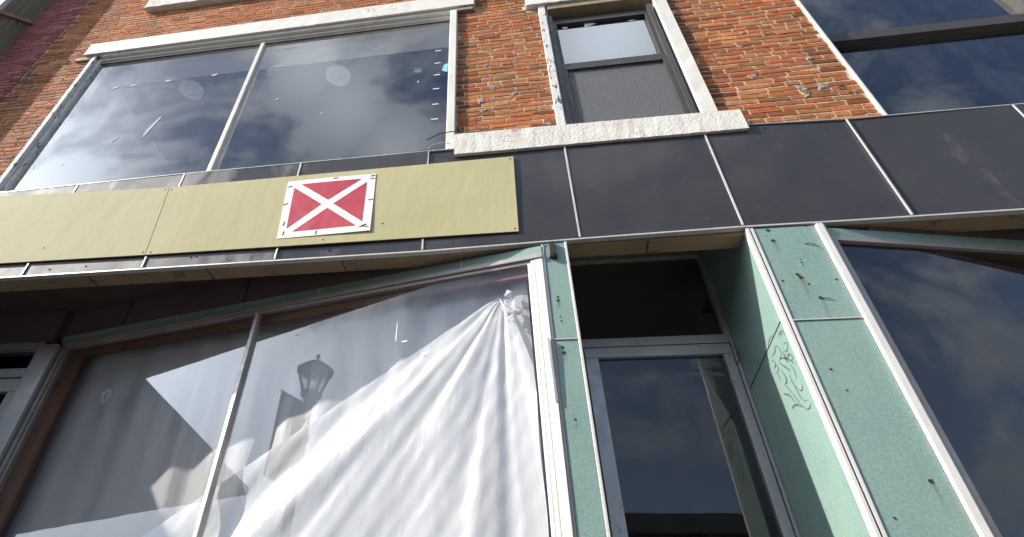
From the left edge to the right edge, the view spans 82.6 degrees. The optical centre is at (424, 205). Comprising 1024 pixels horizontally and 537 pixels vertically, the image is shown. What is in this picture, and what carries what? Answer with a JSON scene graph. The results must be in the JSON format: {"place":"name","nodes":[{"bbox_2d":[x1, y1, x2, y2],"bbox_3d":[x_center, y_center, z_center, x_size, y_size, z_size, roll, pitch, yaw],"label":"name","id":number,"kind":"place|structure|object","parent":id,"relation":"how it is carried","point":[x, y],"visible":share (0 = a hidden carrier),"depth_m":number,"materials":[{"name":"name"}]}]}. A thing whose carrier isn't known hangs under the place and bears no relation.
{"place":"outdoors","nodes":[
{"label":"outdoors","id":0,"kind":"place"},
{"bbox_2d":[0,0,89,102],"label":"pink building","id":1,"kind":"structure","parent":0,"point":[31,31],"depth_m":7.29,"materials":[{"name":"pink painted brick"},{"name":"dark grey trim"}]},
{"bbox_2d":[0,0,1023,536],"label":"brick building","id":2,"kind":"structure","parent":0,"point":[764,258],"depth_m":4.59,"materials":[{"name":"brick"}]},
{"bbox_2d":[0,378,20,415],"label":"shop door","id":3,"kind":"structure","parent":2,"relation":"in","point":[7,386],"depth_m":4.68,"materials":[{"name":"grey metal"}]},
{"bbox_2d":[0,9,457,191],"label":"picture window","id":4,"kind":"structure","parent":2,"relation":"in","point":[23,168],"depth_m":6.12,"materials":[{"name":"grey paint"}]},
{"bbox_2d":[0,156,518,264],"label":"sign board","id":5,"kind":"object","parent":2,"relation":"attached to","point":[451,199],"visible":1,"depth_m":4.35,"materials":[{"name":"beige paint"}]},
{"bbox_2d":[0,253,572,536],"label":"shop window","id":6,"kind":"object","parent":2,"relation":"attached to","point":[134,454],"visible":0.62,"depth_m":3.98,"materials":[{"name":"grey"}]},
{"bbox_2d":[142,290,548,536],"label":"plastic sheet","id":7,"kind":"object","parent":6,"relation":"attached to","point":[438,436],"visible":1,"depth_m":3.27,"materials":[{"name":"white plastic"}]},
{"bbox_2d":[277,174,375,238],"bbox_3d":[-0.725,-0.004,4.265,0.725,0.579,0.016,-4,-43,9],"label":"warning sign","id":8,"kind":"object","parent":2,"relation":"attached to","point":[326,206],"visible":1,"depth_m":4.25,"materials":[{"name":"red plastic"}]},
{"bbox_2d":[427,131,459,139],"bbox_3d":[0.153,-0.565,4.568,0.268,0.163,0.034,7,-42,-4],"label":"cable","id":9,"kind":"object","parent":2,"relation":"attached to","point":[443,133],"visible":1,"depth_m":4.56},
{"bbox_2d":[538,0,717,124],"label":"sash window","id":10,"kind":"structure","parent":2,"relation":"in","point":[669,81],"depth_m":4.88,"materials":[{"name":"grey paint"}]},
{"bbox_2d":[584,343,794,536],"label":"shop door","id":11,"kind":"structure","parent":2,"relation":"in","point":[592,356],"depth_m":3.66,"materials":[{"name":"grey metal"}]},
{"bbox_2d":[794,0,1023,114],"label":"picture window","id":12,"kind":"structure","parent":2,"relation":"in","point":[1007,23],"depth_m":4.69,"materials":[{"name":"metal"}]},
{"bbox_2d":[831,235,1023,536],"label":"display window","id":13,"kind":"structure","parent":2,"relation":"in","point":[846,243],"depth_m":3.40,"materials":[{"name":"grey metal"}]}
]}

